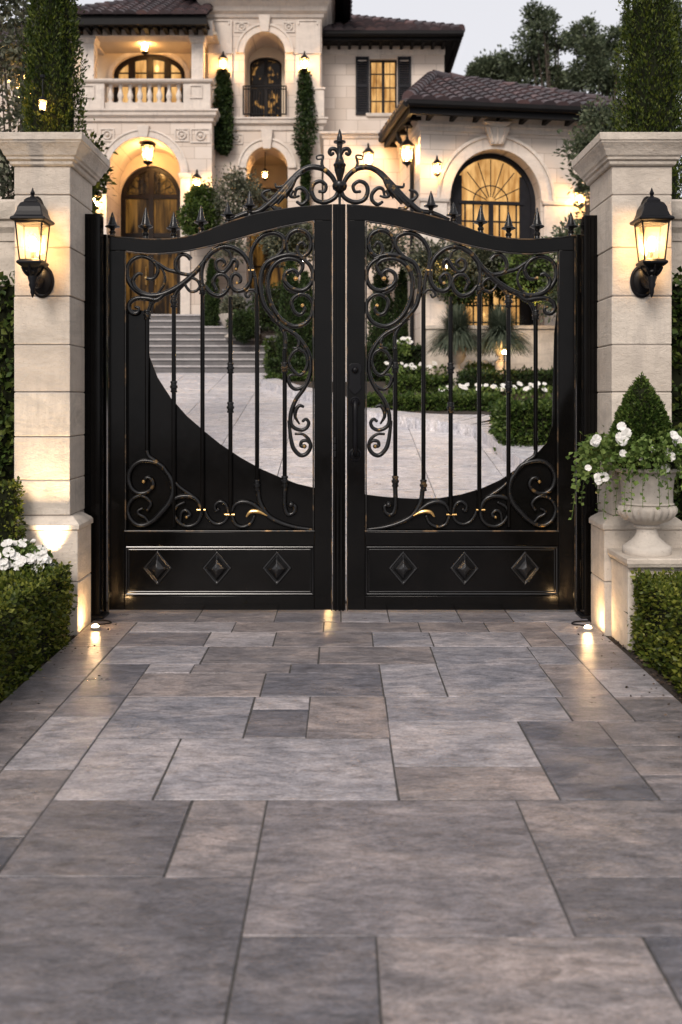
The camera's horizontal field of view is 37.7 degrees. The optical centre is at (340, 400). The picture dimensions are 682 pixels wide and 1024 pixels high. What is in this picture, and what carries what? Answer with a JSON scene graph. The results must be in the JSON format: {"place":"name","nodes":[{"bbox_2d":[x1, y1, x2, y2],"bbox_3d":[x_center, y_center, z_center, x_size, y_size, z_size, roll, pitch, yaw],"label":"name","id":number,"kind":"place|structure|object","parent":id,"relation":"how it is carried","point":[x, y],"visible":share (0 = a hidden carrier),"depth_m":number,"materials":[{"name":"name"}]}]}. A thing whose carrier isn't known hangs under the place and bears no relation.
{"place":"outdoors","nodes":[
{"label":"outdoors","id":0,"kind":"place"},
{"bbox_2d":[156,373,514,603],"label":"driveway","id":1,"kind":"structure","parent":0,"point":[379,473],"depth_m":14.29,"materials":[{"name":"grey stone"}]},
{"bbox_2d":[261,378,543,468],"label":"kerb","id":2,"kind":"structure","parent":1,"relation":"on","point":[461,426],"depth_m":15.43,"materials":[{"name":"beige stone"}]},
{"bbox_2d":[483,393,551,453],"bbox_3d":[2.687,0.504,13.865,1.405,1.225,1.374,0,0,0],"label":"garden hedge","id":3,"kind":"object","parent":2,"relation":"on","point":[521,422],"visible":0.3,"depth_m":13.36,"materials":[{"name":"green plant"}]},
{"bbox_2d":[0,604,681,1023],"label":"driveway","id":4,"kind":"structure","parent":0,"point":[454,908],"depth_m":3.74,"materials":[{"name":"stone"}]},
{"bbox_2d":[90,619,111,629],"bbox_3d":[-1.694,1.573,7.060,0.146,0.032,0.322,0,0,-12],"label":"ground lamp","id":5,"kind":"object","parent":4,"relation":"on","point":[95,627],"visible":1,"depth_m":7.04,"materials":[{"name":"glass"}]},
{"bbox_2d":[571,620,592,630],"bbox_3d":[1.694,1.573,7.030,0.146,0.032,0.322,0,0,12],"label":"ground lamp","id":6,"kind":"object","parent":4,"relation":"on","point":[587,628],"visible":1,"depth_m":7.02,"materials":[{"name":"glass"}]},
{"bbox_2d":[0,329,681,702],"bbox_3d":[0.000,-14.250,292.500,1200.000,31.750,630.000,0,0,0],"label":"ground","id":7,"kind":"structure","parent":0,"point":[626,651],"depth_m":6.14,"materials":[{"name":"soil"}]},
{"bbox_2d":[0,199,14,285],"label":"garden wall","id":8,"kind":"structure","parent":7,"relation":"on","point":[7,241],"depth_m":7.61,"materials":[{"name":"stone"}]},
{"bbox_2d":[0,271,14,482],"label":"ivy screen","id":9,"kind":"object","parent":8,"relation":"attached to","point":[7,344],"visible":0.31,"depth_m":7.54,"materials":[{"name":"green plant"}]},
{"bbox_2d":[0,476,28,542],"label":"boxwood hedge","id":10,"kind":"object","parent":7,"relation":"on","point":[10,505],"visible":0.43,"depth_m":6.70,"materials":[{"name":"green plant"}]},
{"bbox_2d":[0,559,77,701],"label":"boxwood hedge","id":11,"kind":"object","parent":7,"relation":"on","point":[35,610],"visible":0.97,"depth_m":5.89,"materials":[{"name":"green plant"}]},
{"bbox_2d":[0,536,24,572],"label":"petunia plant","id":12,"kind":"object","parent":11,"relation":"on","point":[7,550],"visible":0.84,"depth_m":6.44,"materials":[{"name":"white plant"}]},
{"bbox_2d":[7,537,36,570],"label":"petunia plant","id":13,"kind":"object","parent":11,"relation":"on","point":[30,559],"visible":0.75,"depth_m":6.47,"materials":[{"name":"white plant"}]},
{"bbox_2d":[25,544,56,572],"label":"petunia plant","id":14,"kind":"object","parent":11,"relation":"on","point":[43,555],"visible":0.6,"depth_m":6.50,"materials":[{"name":"white plant"}]},
{"bbox_2d":[0,0,83,198],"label":"olive tree","id":15,"kind":"object","parent":7,"relation":"on","point":[10,51],"visible":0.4,"depth_m":11.74,"materials":[{"name":"green plant"}]},
{"bbox_2d":[9,0,94,207],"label":"cypress","id":16,"kind":"object","parent":7,"relation":"on","point":[51,37],"visible":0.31,"depth_m":10.43,"materials":[{"name":"green plant"}]},
{"bbox_2d":[37,74,47,114],"bbox_3d":[-3.017,-3.086,10.100,0.098,0.405,0.098,0,0,-23],"label":"house lantern","id":17,"kind":"object","parent":16,"relation":"hanging from","point":[42,98],"visible":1,"depth_m":10.09,"materials":[{"name":"white glass"}]},
{"bbox_2d":[0,132,110,635],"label":"gate pillar","id":18,"kind":"structure","parent":7,"relation":"on","point":[61,174],"depth_m":6.90,"materials":[{"name":"stone"}]},
{"bbox_2d":[10,188,54,297],"bbox_3d":[-2.062,-1.053,6.733,0.233,0.735,0.339,0,0,0],"label":"wall lantern","id":19,"kind":"object","parent":18,"relation":"attached to","point":[31,210],"depth_m":6.65,"materials":[{"name":"black metal"}]},
{"bbox_2d":[84,214,108,621],"bbox_3d":[-1.814,0.130,7.407,0.178,2.981,0.305,0,0,0],"label":"gate post","id":20,"kind":"object","parent":7,"relation":"on","point":[96,377],"visible":0.91,"depth_m":7.29,"materials":[{"name":"black metal"}]},
{"bbox_2d":[105,129,351,610],"bbox_3d":[-0.843,-0.229,7.493,1.849,3.609,0.118,0,0,0],"label":"gate leaf","id":21,"kind":"object","parent":20,"relation":"attached to","point":[199,518],"visible":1,"depth_m":7.48,"materials":[{"name":"black paint"}]},
{"bbox_2d":[85,131,117,215],"bbox_3d":[-3.633,-1.445,13.959,1.070,4.615,0.910,0,0,41],"label":"leafy tree","id":22,"kind":"object","parent":7,"relation":"on","point":[101,183],"visible":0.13,"depth_m":13.92,"materials":[{"name":"green plant"}]},
{"bbox_2d":[149,314,265,372],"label":"stone steps","id":23,"kind":"structure","parent":7,"relation":"on","point":[187,343],"depth_m":23.82,"materials":[{"name":"grey stone"}]},
{"bbox_2d":[219,313,233,337],"bbox_3d":[-2.592,-1.784,24.000,0.700,0.560,0.700,0,0,0],"label":"stone planter","id":24,"kind":"object","parent":23,"relation":"on","point":[223,316],"visible":0.26,"depth_m":23.81,"materials":[{"name":"beige stone"}]},
{"bbox_2d":[219,293,246,313],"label":"planter shrub","id":25,"kind":"object","parent":24,"relation":"in","point":[239,303],"visible":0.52,"depth_m":23.87,"materials":[{"name":"green plant"}]},
{"bbox_2d":[204,258,220,325],"bbox_3d":[-3.220,-2.461,24.902,0.521,2.202,0.519,0,0,0],"label":"cypress","id":26,"kind":"object","parent":7,"relation":"on","point":[212,312],"visible":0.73,"depth_m":24.79,"materials":[{"name":"green plant"}]},
{"bbox_2d":[202,162,276,295],"bbox_3d":[-2.529,-3.828,24.599,2.140,3.948,1.408,0,0,0],"label":"olive tree","id":27,"kind":"object","parent":7,"relation":"on","point":[237,185],"visible":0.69,"depth_m":24.43,"materials":[{"name":"green plant"}]},
{"bbox_2d":[222,289,276,328],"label":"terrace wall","id":28,"kind":"structure","parent":7,"relation":"on","point":[246,299],"depth_m":24.95,"materials":[{"name":"stone"}]},
{"bbox_2d":[245,282,284,331],"bbox_3d":[-1.750,-2.249,24.983,1.502,1.437,1.357,0,0,0],"label":"boxwood ball","id":29,"kind":"object","parent":7,"relation":"on","point":[264,315],"visible":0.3,"depth_m":24.65,"materials":[{"name":"green plant"}]},
{"bbox_2d":[261,335,278,373],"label":"garden hedge","id":30,"kind":"object","parent":7,"relation":"on","point":[271,349],"visible":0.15,"depth_m":22.86,"materials":[{"name":"green plant"}]},
{"bbox_2d":[266,336,277,358],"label":"stair plinth","id":31,"kind":"structure","parent":7,"relation":"on","point":[267,337],"depth_m":22.90,"materials":[{"name":"stone"}]},
{"bbox_2d":[225,308,261,343],"bbox_3d":[-2.303,-1.747,23.594,0.875,0.877,0.832,0,0,0],"label":"boxwood ball","id":32,"kind":"object","parent":31,"relation":"on","point":[243,326],"visible":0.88,"depth_m":23.39,"materials":[{"name":"green plant"}]},
{"bbox_2d":[254,223,312,270],"bbox_3d":[-1.156,-3.692,23.401,1.768,1.423,1.619,0,0,0],"label":"lamplit shrub","id":33,"kind":"object","parent":7,"relation":"on","point":[274,243],"visible":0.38,"depth_m":23.00,"materials":[{"name":"green plant"}]},
{"bbox_2d":[263,355,312,377],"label":"garden hedge","id":34,"kind":"object","parent":7,"relation":"on","point":[273,364],"visible":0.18,"depth_m":21.65,"materials":[{"name":"green plant"}]},
{"bbox_2d":[263,369,312,381],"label":"garden hedge","id":35,"kind":"object","parent":7,"relation":"on","point":[270,375],"visible":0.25,"depth_m":20.65,"materials":[{"name":"green plant"}]},
{"bbox_2d":[274,261,305,359],"bbox_3d":[-1.121,-1.791,22.193,0.751,2.879,0.744,0,0,0],"label":"cypress","id":36,"kind":"object","parent":7,"relation":"on","point":[286,314],"visible":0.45,"depth_m":22.04,"materials":[{"name":"green plant"}]},
{"bbox_2d":[291,270,312,361],"bbox_3d":[-0.807,-1.626,22.183,0.807,2.550,0.749,0,0,0],"label":"cypress","id":37,"kind":"object","parent":7,"relation":"on","point":[306,332],"visible":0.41,"depth_m":22.02,"materials":[{"name":"green plant"}]},
{"bbox_2d":[0,0,626,372],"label":"mansion","id":38,"kind":"structure","parent":7,"relation":"on","point":[378,83],"depth_m":25.50,"materials":[{"name":"stone"}]},
{"bbox_2d":[140,42,148,55],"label":"house lantern","id":39,"kind":"object","parent":38,"relation":"hanging from","point":[144,46],"visible":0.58,"depth_m":26.17,"materials":[{"name":"white glass"}]},
{"bbox_2d":[140,141,154,166],"bbox_3d":[-5.027,-6.601,26.000,0.378,1.094,0.378,0,0,22],"label":"house lantern","id":40,"kind":"object","parent":38,"relation":"hanging from","point":[145,145],"visible":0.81,"depth_m":25.94,"materials":[{"name":"white glass"}]},
{"bbox_2d":[114,55,184,102],"bbox_3d":[-5.174,-8.233,27.055,1.940,2.220,0.110,0,0,0],"label":"loggia window","id":41,"kind":"structure","parent":38,"relation":"in","point":[141,66],"depth_m":27.03,"materials":[{"name":"yellow metal"}]},
{"bbox_2d":[121,167,179,313],"bbox_3d":[-5.138,-4.242,27.066,1.653,4.164,0.168,0,0,0],"label":"entrance door","id":42,"kind":"structure","parent":38,"relation":"in","point":[155,189],"depth_m":27.10,"materials":[{"name":"brown wood"}]},
{"bbox_2d":[191,169,201,185],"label":"house lantern","id":43,"kind":"object","parent":38,"relation":"attached to","point":[196,176],"visible":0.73,"depth_m":25.19,"materials":[{"name":"white glass"}]},
{"bbox_2d":[176,192,223,235],"bbox_3d":[-3.482,-4.401,24.576,1.239,1.429,1.104,0,0,0],"label":"boxwood ball","id":44,"kind":"object","parent":38,"relation":"on","point":[187,216],"visible":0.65,"depth_m":24.30,"materials":[{"name":"green plant"}]},
{"bbox_2d":[183,183,217,205],"bbox_3d":[-3.460,-4.916,24.706,0.887,0.926,0.840,0,0,0],"label":"boxwood ball","id":45,"kind":"object","parent":44,"relation":"on","point":[196,191],"visible":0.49,"depth_m":24.45,"materials":[{"name":"green plant"}]},
{"bbox_2d":[218,51,227,72],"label":"house lantern","id":46,"kind":"object","parent":38,"relation":"attached to","point":[223,58],"visible":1,"depth_m":25.94,"materials":[{"name":"white glass"}]},
{"bbox_2d":[212,67,236,156],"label":"climbing vine","id":47,"kind":"object","parent":38,"relation":"attached to","point":[223,96],"visible":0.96,"depth_m":25.99,"materials":[{"name":"green plant"}]},
{"bbox_2d":[262,167,268,179],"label":"house lantern","id":48,"kind":"object","parent":38,"relation":"attached to","point":[266,171],"visible":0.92,"depth_m":26.77,"materials":[{"name":"white glass"}]},
{"bbox_2d":[250,58,281,116],"bbox_3d":[-2.060,-8.324,27.445,0.879,2.131,0.090,0,0,0],"label":"french door","id":49,"kind":"structure","parent":38,"relation":"in","point":[263,71],"depth_m":27.45,"materials":[{"name":"black glass"}]},
{"bbox_2d":[250,188,287,288],"bbox_3d":[-2.074,-4.125,28.745,1.200,3.930,0.090,0,0,0],"label":"hall window","id":50,"kind":"structure","parent":38,"relation":"in","point":[258,256],"depth_m":28.76,"materials":[{"name":"brown metal"}]},
{"bbox_2d":[299,51,308,73],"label":"house lantern","id":51,"kind":"object","parent":38,"relation":"attached to","point":[304,58],"visible":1,"depth_m":25.95,"materials":[{"name":"white glass"}]},
{"bbox_2d":[291,68,318,229],"bbox_3d":[-0.934,-6.528,26.046,0.730,4.282,0.448,0,0,0],"label":"climbing vine","id":52,"kind":"object","parent":38,"relation":"attached to","point":[304,92],"visible":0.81,"depth_m":26.03,"materials":[{"name":"green plant"}]},
{"bbox_2d":[362,143,374,164],"bbox_3d":[0.636,-5.541,22.737,0.268,0.636,0.349,0,0,22],"label":"house lantern","id":53,"kind":"object","parent":38,"relation":"attached to","point":[367,151],"visible":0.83,"depth_m":22.66,"materials":[{"name":"white glass"}]},
{"bbox_2d":[366,60,396,116],"bbox_3d":[1.164,-8.585,27.545,0.972,1.603,0.250,0,0,0],"label":"shuttered window","id":54,"kind":"structure","parent":38,"relation":"in","point":[383,73],"depth_m":27.65,"materials":[{"name":"yellow glass"}]},
{"bbox_2d":[399,124,414,167],"bbox_3d":[1.393,-5.339,21.047,0.317,0.916,0.317,0,0,23],"label":"house lantern","id":55,"kind":"object","parent":38,"relation":"attached to","point":[406,143],"visible":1,"depth_m":21.00,"materials":[{"name":"white glass"}]},
{"bbox_2d":[432,155,442,177],"bbox_3d":[1.965,-4.814,20.631,0.209,0.492,0.310,0,0,-22],"label":"house lantern","id":56,"kind":"object","parent":38,"relation":"attached to","point":[436,162],"visible":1,"depth_m":20.55,"materials":[{"name":"white glass"}]},
{"bbox_2d":[450,153,535,324],"bbox_3d":[3.204,-3.338,21.382,1.960,3.857,0.120,0,0,-8],"label":"wing window","id":57,"kind":"structure","parent":38,"relation":"in","point":[494,182],"depth_m":21.41,"materials":[{"name":"glass"}]},
{"bbox_2d":[573,187,584,207],"bbox_3d":[5.004,-4.301,21.006,0.280,0.665,0.358,0,0,-22],"label":"house lantern","id":58,"kind":"object","parent":38,"relation":"attached to","point":[579,198],"visible":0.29,"depth_m":20.93,"materials":[{"name":"white glass"}]},
{"bbox_2d":[3,635,681,700],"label":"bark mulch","id":59,"kind":"object","parent":7,"relation":"on","point":[640,660],"visible":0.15,"depth_m":6.08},
{"bbox_2d":[367,264,393,344],"bbox_3d":[0.917,-1.745,22.200,0.785,2.788,0.791,0,0,0],"label":"cypress","id":60,"kind":"object","parent":7,"relation":"on","point":[375,333],"visible":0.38,"depth_m":22.06,"materials":[{"name":"green plant"}]},
{"bbox_2d":[367,223,409,274],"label":"lamplit shrub","id":61,"kind":"object","parent":7,"relation":"on","point":[384,239],"visible":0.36,"depth_m":21.27,"materials":[{"name":"green plant"}]},
{"bbox_2d":[367,341,420,381],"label":"garden hedge","id":62,"kind":"object","parent":7,"relation":"on","point":[380,359],"visible":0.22,"depth_m":20.66,"materials":[{"name":"green plant"}]},
{"bbox_2d":[397,337,412,358],"bbox_3d":[1.306,-1.084,20.645,0.358,0.466,0.313,0,0,0],"label":"flower bed","id":63,"kind":"object","parent":62,"relation":"on","point":[403,342],"visible":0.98,"depth_m":20.57,"materials":[{"name":"green plant"}]},
{"bbox_2d":[390,267,408,344],"bbox_3d":[1.389,-1.683,22.189,0.775,2.664,0.767,0,0,0],"label":"cypress","id":64,"kind":"object","parent":7,"relation":"on","point":[401,297],"visible":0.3,"depth_m":22.07,"materials":[{"name":"green plant"}]},
{"bbox_2d":[400,233,463,298],"bbox_3d":[1.936,-2.765,20.896,1.471,1.430,1.405,0,0,0],"label":"lamplit shrub","id":65,"kind":"object","parent":7,"relation":"on","point":[420,256],"visible":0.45,"depth_m":20.56,"materials":[{"name":"green plant"}]},
{"bbox_2d":[426,325,554,375],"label":"retaining wall","id":66,"kind":"structure","parent":7,"relation":"on","point":[545,345],"depth_m":20.40,"materials":[{"name":"stone"}]},
{"bbox_2d":[464,49,516,79],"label":"woodland tree","id":67,"kind":"object","parent":7,"relation":"on","point":[482,66],"visible":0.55,"depth_m":47.44,"materials":[{"name":"green plant"}]},
{"bbox_2d":[491,0,588,91],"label":"woodland tree","id":68,"kind":"object","parent":7,"relation":"on","point":[536,69],"visible":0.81,"depth_m":45.67,"materials":[{"name":"green plant"}]},
{"bbox_2d":[575,215,597,619],"bbox_3d":[1.833,0.135,7.407,0.176,2.971,0.305,0,0,0],"label":"gate post","id":69,"kind":"object","parent":7,"relation":"on","point":[586,321],"visible":0.73,"depth_m":7.29,"materials":[{"name":"black metal"}]},
{"bbox_2d":[341,154,577,610],"bbox_3d":[0.880,-0.136,7.482,1.796,3.421,0.152,0,0,-2],"label":"gate leaf","id":70,"kind":"object","parent":69,"relation":"attached to","point":[507,541],"visible":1,"depth_m":7.48,"materials":[{"name":"black paint"}]},
{"bbox_2d":[559,11,629,96],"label":"woodland tree","id":71,"kind":"object","parent":7,"relation":"on","point":[595,74],"visible":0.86,"depth_m":43.46,"materials":[{"name":"green plant"}]},
{"bbox_2d":[571,132,681,635],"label":"gate pillar","id":72,"kind":"structure","parent":7,"relation":"on","point":[621,174],"depth_m":6.90,"materials":[{"name":"stone"}]},
{"bbox_2d":[630,188,674,297],"bbox_3d":[2.078,-1.053,6.733,0.233,0.735,0.339,0,0,0],"label":"wall lantern","id":73,"kind":"object","parent":72,"relation":"attached to","point":[652,211],"depth_m":6.65,"materials":[{"name":"black metal"}]},
{"bbox_2d":[602,0,681,198],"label":"cypress","id":74,"kind":"object","parent":7,"relation":"on","point":[651,85],"visible":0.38,"depth_m":10.40,"materials":[{"name":"green plant"}]},
{"bbox_2d":[607,548,681,650],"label":"stone pedestal","id":75,"kind":"object","parent":7,"relation":"on","point":[623,565],"visible":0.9,"depth_m":6.50,"materials":[{"name":"stone"}]},
{"bbox_2d":[615,468,680,556],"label":"stone urn","id":76,"kind":"object","parent":75,"relation":"on","point":[647,520],"visible":0.85,"depth_m":6.47,"materials":[{"name":"beige stone"}]},
{"bbox_2d":[566,422,681,519],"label":"trailing flowers","id":77,"kind":"object","parent":76,"relation":"in","point":[596,448],"visible":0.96,"depth_m":6.34,"materials":[{"name":"green plant"}]},
{"bbox_2d":[608,372,672,455],"bbox_3d":[1.988,0.160,6.599,0.463,0.702,0.459,0,0,0],"label":"topiary cone","id":78,"kind":"object","parent":76,"relation":"in","point":[641,410],"visible":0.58,"depth_m":6.49,"materials":[{"name":"green plant"}]},
{"bbox_2d":[616,0,681,108],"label":"woodland tree","id":79,"kind":"object","parent":7,"relation":"on","point":[679,32],"visible":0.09,"depth_m":49.54,"materials":[{"name":"green plant"}]},
{"bbox_2d":[624,567,681,694],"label":"boxwood hedge","id":80,"kind":"object","parent":7,"relation":"on","point":[656,620],"visible":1,"depth_m":5.93,"materials":[{"name":"green plant"}]},
{"bbox_2d":[671,199,681,285],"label":"garden wall","id":81,"kind":"structure","parent":7,"relation":"on","point":[676,247],"depth_m":7.60,"materials":[{"name":"stone"}]},
{"bbox_2d":[671,266,681,520],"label":"ivy screen","id":82,"kind":"object","parent":81,"relation":"attached to","point":[676,343],"visible":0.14,"depth_m":7.55,"materials":[{"name":"green plant"}]},
{"bbox_2d":[0,0,681,197],"label":"sky","id":83,"kind":"structure","parent":0,"point":[487,23],"materials":[{"name":"white"}]},
{"bbox_2d":[291,382,552,424],"bbox_3d":[3.732,0.324,15.613,10.536,1.406,9.718,0,0,0],"label":"planting bed","id":84,"kind":"object","parent":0,"point":[370,389],"visible":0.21,"depth_m":18.05,"materials":[{"name":"green plant"}]},
{"bbox_2d":[384,361,447,377],"bbox_3d":[1.531,-0.555,20.284,1.305,0.473,0.700,0,0,0],"label":"flower bed","id":85,"kind":"object","parent":84,"relation":"on","point":[412,367],"visible":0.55,"depth_m":20.17,"materials":[{"name":"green plant"}]},
{"bbox_2d":[384,371,457,392],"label":"garden hedge","id":86,"kind":"object","parent":84,"relation":"on","point":[406,382],"visible":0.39,"depth_m":18.94,"materials":[{"name":"green plant"}]},
{"bbox_2d":[367,388,503,411],"bbox_3d":[1.558,0.268,17.062,2.616,0.954,1.263,0,0,0],"label":"garden hedge","id":87,"kind":"object","parent":84,"relation":"on","point":[408,400],"visible":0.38,"depth_m":16.65,"materials":[{"name":"green plant"}]},
{"bbox_2d":[426,304,491,387],"bbox_3d":[2.228,-1.045,19.200,1.499,1.666,1.462,0,0,0],"label":"grass urn","id":88,"kind":"object","parent":84,"relation":"on","point":[463,336],"depth_m":18.98,"materials":[{"name":"plant"}]},
{"bbox_2d":[464,359,497,370],"bbox_3d":[2.837,-0.586,19.679,0.923,0.489,0.542,0,0,0],"label":"flower bed","id":89,"kind":"object","parent":84,"relation":"on","point":[485,363],"visible":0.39,"depth_m":19.57,"materials":[{"name":"green plant"}]},
{"bbox_2d":[453,246,511,288],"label":"lamplit shrub","id":90,"kind":"object","parent":84,"relation":"on","point":[488,263],"visible":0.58,"depth_m":20.00,"materials":[{"name":"green plant"}]},
{"bbox_2d":[438,381,552,400],"bbox_3d":[2.911,-0.106,18.090,2.256,0.470,0.793,0,0,0],"label":"flower bed","id":91,"kind":"object","parent":84,"relation":"on","point":[498,389],"visible":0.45,"depth_m":17.96,"materials":[{"name":"white plant"}]},
{"bbox_2d":[465,303,538,373],"bbox_3d":[3.026,-1.128,18.894,1.479,1.470,1.436,0,0,0],"label":"grass urn","id":92,"kind":"object","parent":84,"relation":"on","point":[495,336],"depth_m":18.69,"materials":[{"name":"plant"}]},
{"bbox_2d":[500,347,505,378],"bbox_3d":[3.014,-0.696,18.450,0.150,0.620,0.150,0,0,0],"label":"garden lamp","id":93,"kind":"object","parent":84,"relation":"on","point":[503,351],"visible":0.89,"depth_m":18.44,"materials":[{"name":"yellow metal"}]},
{"bbox_2d":[455,364,552,393],"bbox_3d":[3.266,-0.116,19.069,2.307,1.138,1.144,0,0,-7],"label":"garden hedge","id":94,"kind":"object","parent":84,"relation":"on","point":[490,377],"visible":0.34,"depth_m":18.64,"materials":[{"name":"green plant"}]},
{"bbox_2d":[485,254,524,303],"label":"lamplit shrub","id":95,"kind":"object","parent":84,"relation":"on","point":[498,290],"visible":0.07,"depth_m":20.84,"materials":[{"name":"green plant"}]},
{"bbox_2d":[498,253,556,304],"bbox_3d":[3.835,-2.546,19.891,1.469,1.320,1.356,0,0,0],"label":"lamplit shrub","id":96,"kind":"object","parent":84,"relation":"on","point":[532,271],"visible":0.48,"depth_m":19.59,"materials":[{"name":"green plant"}]},
{"bbox_2d":[531,266,556,310],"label":"lamplit shrub","id":97,"kind":"object","parent":84,"relation":"on","point":[542,287],"visible":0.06,"depth_m":19.69,"materials":[{"name":"green plant"}]},
{"bbox_2d":[533,94,626,322],"bbox_3d":[4.644,-2.669,18.315,2.143,5.864,1.896,0,0,23],"label":"leafy tree","id":98,"kind":"object","parent":84,"relation":"on","point":[580,144],"visible":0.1,"depth_m":18.15,"materials":[{"name":"green plant"}]},
{"bbox_2d":[433,258,493,311],"bbox_3d":[2.500,-2.421,20.893,1.552,1.283,1.450,0,0,0],"label":"lamplit shrub","id":99,"kind":"object","parent":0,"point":[459,283],"visible":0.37,"depth_m":20.54,"materials":[{"name":"green plant"}]}
]}

